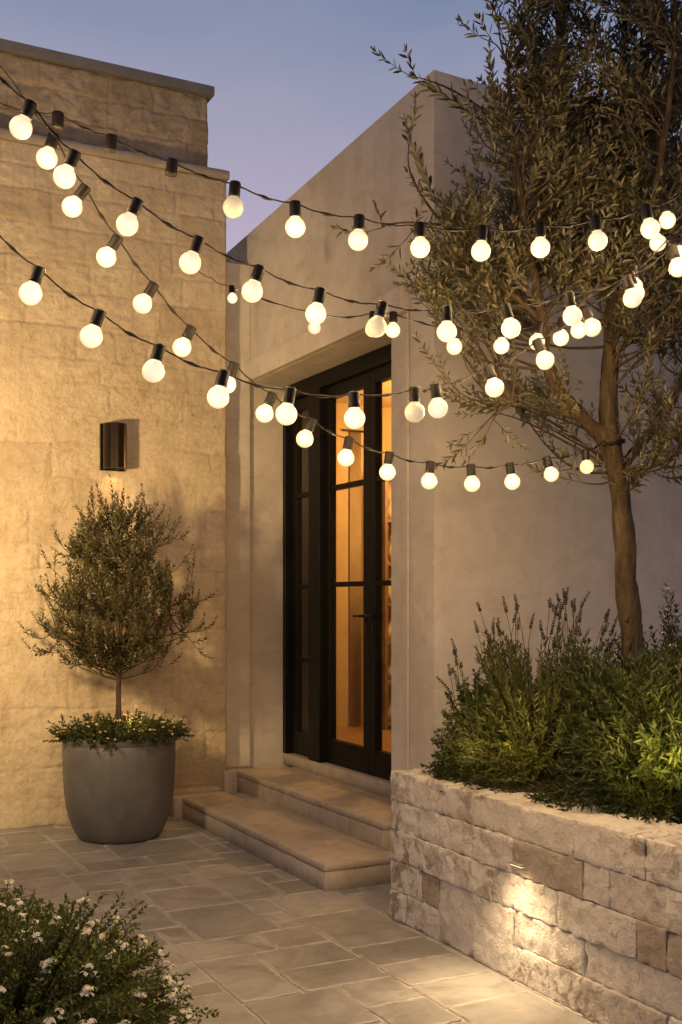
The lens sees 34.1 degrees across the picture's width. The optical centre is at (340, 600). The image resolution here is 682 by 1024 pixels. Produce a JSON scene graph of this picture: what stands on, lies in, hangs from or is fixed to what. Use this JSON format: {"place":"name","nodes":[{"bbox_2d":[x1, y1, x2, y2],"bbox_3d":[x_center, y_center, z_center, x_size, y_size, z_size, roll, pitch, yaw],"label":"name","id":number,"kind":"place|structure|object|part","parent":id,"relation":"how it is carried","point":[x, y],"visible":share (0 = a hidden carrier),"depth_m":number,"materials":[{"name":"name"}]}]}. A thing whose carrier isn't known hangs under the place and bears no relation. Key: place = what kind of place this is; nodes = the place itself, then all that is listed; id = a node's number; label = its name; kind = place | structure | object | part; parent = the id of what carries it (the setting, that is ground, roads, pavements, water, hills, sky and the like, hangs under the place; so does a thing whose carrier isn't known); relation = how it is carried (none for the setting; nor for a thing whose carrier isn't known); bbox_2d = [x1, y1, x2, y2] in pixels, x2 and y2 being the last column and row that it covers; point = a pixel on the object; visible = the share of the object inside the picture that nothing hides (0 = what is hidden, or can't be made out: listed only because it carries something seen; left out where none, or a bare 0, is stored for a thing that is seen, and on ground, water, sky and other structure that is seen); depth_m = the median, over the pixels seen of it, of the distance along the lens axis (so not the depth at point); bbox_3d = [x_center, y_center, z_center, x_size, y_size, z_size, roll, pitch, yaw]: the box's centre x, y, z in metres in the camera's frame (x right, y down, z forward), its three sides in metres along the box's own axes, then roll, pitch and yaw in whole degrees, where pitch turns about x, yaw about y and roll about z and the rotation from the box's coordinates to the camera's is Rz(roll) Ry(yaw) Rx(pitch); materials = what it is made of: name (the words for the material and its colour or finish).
{"place":"outdoors","nodes":[
{"label":"outdoors","id":0,"kind":"place"},
{"bbox_2d":[0,766,598,1023],"bbox_3d":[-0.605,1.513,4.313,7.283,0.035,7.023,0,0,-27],"label":"paving","id":1,"kind":"structure","parent":0,"point":[232,953],"depth_m":4.96,"materials":[{"name":"stone"}]},
{"bbox_2d":[0,879,219,1023],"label":"white flowering plant","id":2,"kind":"object","parent":1,"relation":"on","point":[50,974],"visible":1,"depth_m":3.30,"materials":[{"name":"green plant"}]},
{"bbox_2d":[0,38,229,828],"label":"stone wall","id":3,"kind":"structure","parent":1,"relation":"on","point":[65,392],"depth_m":7.62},
{"bbox_2d":[99,422,126,471],"bbox_3d":[-1.539,-1.050,7.559,0.168,0.320,0.171,0,0,-27],"label":"wall light","id":4,"kind":"object","parent":3,"relation":"attached to","point":[113,444],"visible":1,"depth_m":7.49,"materials":[{"name":"brown metal"}]},
{"bbox_2d":[62,730,174,843],"bbox_3d":[-1.411,1.173,7.071,0.718,0.655,0.718,0,0,-27],"label":"plant pot","id":5,"kind":"object","parent":1,"relation":"on","point":[123,794],"visible":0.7,"depth_m":6.78,"materials":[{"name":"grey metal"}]},
{"bbox_2d":[17,474,219,727],"bbox_3d":[-1.407,0.055,7.069,1.207,1.733,1.110,0,0,-27],"label":"potted olive tree","id":6,"kind":"object","parent":5,"relation":"on","point":[119,656],"visible":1,"depth_m":6.93,"materials":[{"name":"green plant"}]},
{"bbox_2d":[42,709,194,751],"bbox_3d":[-1.405,0.795,7.064,0.938,0.228,0.928,0,0,-8],"label":"trailing plant","id":7,"kind":"object","parent":5,"relation":"in","point":[131,728],"visible":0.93,"depth_m":6.89,"materials":[{"name":"green plant"}]},
{"bbox_2d":[169,766,393,890],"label":"stone steps","id":8,"kind":"structure","parent":1,"relation":"on","point":[323,833],"depth_m":6.70,"materials":[{"name":"beige stone"}]},
{"bbox_2d":[226,70,681,814],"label":"house","id":9,"kind":"structure","parent":1,"relation":"on","point":[534,542],"depth_m":6.69,"materials":[{"name":"paint"}]},
{"bbox_2d":[326,371,369,773],"bbox_3d":[0.038,-0.181,7.519,0.114,2.627,0.637,0,0,-27],"label":"door leaf","id":10,"kind":"structure","parent":9,"relation":"in","point":[342,753],"depth_m":7.62,"materials":[{"name":"black metal"}]},
{"bbox_2d":[342,429,362,724],"bbox_3d":[0.109,-0.207,9.881,0.220,2.624,0.026,0,0,-27],"label":"curtain","id":11,"kind":"object","parent":9,"relation":"hanging from","point":[355,600],"visible":0.97,"depth_m":9.88,"materials":[{"name":"fabric"}]},
{"bbox_2d":[364,364,390,779],"bbox_3d":[0.364,-0.181,6.888,0.114,2.627,0.772,0,0,-27],"label":"door leaf","id":12,"kind":"structure","parent":9,"relation":"in","point":[380,760],"depth_m":7.18,"materials":[{"name":"black metal"}]},
{"bbox_2d":[382,480,390,729],"bbox_3d":[0.955,-0.007,10.149,1.450,2.265,0.320,0,0,-27],"label":"shelf unit","id":13,"kind":"object","parent":9,"relation":"on","point":[386,521],"visible":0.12,"depth_m":9.69,"materials":[{"name":"brown wood"}]},
{"bbox_2d":[389,767,681,1023],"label":"stone planter","id":14,"kind":"object","parent":1,"relation":"on","point":[580,912],"visible":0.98,"depth_m":4.20,"materials":[{"name":"stone"}]},
{"bbox_2d":[420,663,518,781],"bbox_3d":[0.660,0.596,5.125,0.584,0.617,0.504,0,0,-27],"label":"shrub","id":15,"kind":"object","parent":14,"relation":"on","point":[445,761],"visible":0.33,"depth_m":5.03,"materials":[{"name":"green plant"}]},
{"bbox_2d":[330,0,681,675],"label":"olive tree","id":16,"kind":"object","parent":14,"relation":"on","point":[570,260],"visible":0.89,"depth_m":4.71,"materials":[{"name":"green plant"}]},
{"bbox_2d":[0,65,625,491],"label":"string light","id":17,"kind":"object","parent":16,"relation":"hanging from","point":[46,157],"visible":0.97,"depth_m":3.65,"materials":[{"name":"white glass"}]},
{"bbox_2d":[0,77,681,341],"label":"string light","id":18,"kind":"object","parent":16,"relation":"hanging from","point":[20,128],"visible":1,"depth_m":3.14,"materials":[{"name":"white glass"}]},
{"bbox_2d":[0,230,681,428],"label":"string light","id":19,"kind":"object","parent":16,"relation":"hanging from","point":[91,335],"visible":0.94,"depth_m":3.06,"materials":[{"name":"white glass"}]},
{"bbox_2d":[0,102,681,260],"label":"string light","id":20,"kind":"object","parent":16,"relation":"hanging from","point":[420,244],"visible":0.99,"depth_m":3.33,"materials":[{"name":"white glass"}]},
{"bbox_2d":[198,167,681,354],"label":"string light","id":21,"kind":"object","parent":16,"relation":"hanging from","point":[666,219],"visible":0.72,"depth_m":4.16,"materials":[{"name":"white glass"}]},
{"bbox_2d":[509,861,524,867],"bbox_3d":[0.704,1.034,4.359,0.050,0.010,0.080,0,0,-27],"label":"recessed light","id":22,"kind":"object","parent":14,"relation":"attached to","point":[516,864],"visible":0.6,"depth_m":4.34,"materials":[{"name":"metal"}]},
{"bbox_2d":[429,587,634,793],"bbox_3d":[0.936,0.419,5.064,1.014,0.970,1.077,0,0,32],"label":"lavender bush","id":23,"kind":"object","parent":14,"relation":"on","point":[526,733],"visible":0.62,"depth_m":4.89,"materials":[{"name":"green plant"}]},
{"bbox_2d":[471,757,665,812],"bbox_3d":[1.038,0.765,4.758,0.864,0.259,0.940,0,0,-27],"label":"ground cover","id":24,"kind":"object","parent":14,"relation":"on","point":[512,779],"visible":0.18,"depth_m":4.66,"materials":[{"name":"green plant"}]},
{"bbox_2d":[525,628,681,824],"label":"leafy shrub","id":25,"kind":"object","parent":14,"relation":"on","point":[634,756],"visible":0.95,"depth_m":4.29,"materials":[{"name":"green plant"}]},
{"bbox_2d":[584,582,681,719],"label":"flowering bush","id":26,"kind":"object","parent":14,"relation":"on","point":[670,634],"visible":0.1,"depth_m":5.34,"materials":[{"name":"purple plant"}]},
{"bbox_2d":[303,410,307,731],"bbox_3d":[-0.463,-0.238,9.224,0.480,2.723,0.622,0,0,-27],"label":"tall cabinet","id":27,"kind":"object","parent":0,"point":[305,592],"depth_m":8.97,"materials":[{"name":"black metal"}]},
{"bbox_3d":[-0.225,-0.248,9.008,0.215,2.625,0.019,0,0,-27],"label":"cabinet door","id":28,"kind":"part","parent":27,"relation":"part of","materials":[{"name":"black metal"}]},
{"bbox_2d":[0,0,681,252],"label":"sky","id":29,"kind":"structure","parent":0,"point":[295,82],"materials":[{"name":"blue"}]},
{"bbox_2d":[388,658,390,680],"bbox_3d":[0.441,0.610,9.861,0.097,0.193,0.097,0,0,-27],"label":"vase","id":30,"kind":"object","parent":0,"point":[389,669],"visible":0.38,"depth_m":9.83,"materials":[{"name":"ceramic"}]},
{"bbox_2d":[388,620,390,640],"bbox_3d":[0.435,0.266,9.851,0.107,0.182,0.107,0,0,-27],"label":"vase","id":31,"kind":"object","parent":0,"point":[389,630],"visible":0.37,"depth_m":9.81,"materials":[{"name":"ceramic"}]},
{"bbox_2d":[388,536,390,562],"bbox_3d":[0.458,-0.453,9.797,0.109,0.240,0.110,0,0,-27],"label":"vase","id":32,"kind":"object","parent":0,"point":[389,553],"visible":0.23,"depth_m":9.77,"materials":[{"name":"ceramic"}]},
{"bbox_2d":[388,702,390,721],"bbox_3d":[0.439,0.981,9.830,0.090,0.172,0.090,0,0,-27],"label":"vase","id":33,"kind":"object","parent":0,"point":[389,712],"visible":0.37,"depth_m":9.80,"materials":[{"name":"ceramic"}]},
{"bbox_2d":[388,578,390,602],"bbox_3d":[0.438,-0.091,9.862,0.106,0.216,0.106,0,0,-27],"label":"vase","id":34,"kind":"object","parent":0,"point":[389,594],"visible":0.27,"depth_m":9.82,"materials":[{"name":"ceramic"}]},
{"bbox_2d":[388,499,390,518],"bbox_3d":[0.446,-0.809,9.873,0.110,0.191,0.110,0,0,-27],"label":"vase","id":35,"kind":"object","parent":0,"point":[389,510],"visible":0.32,"depth_m":9.83,"materials":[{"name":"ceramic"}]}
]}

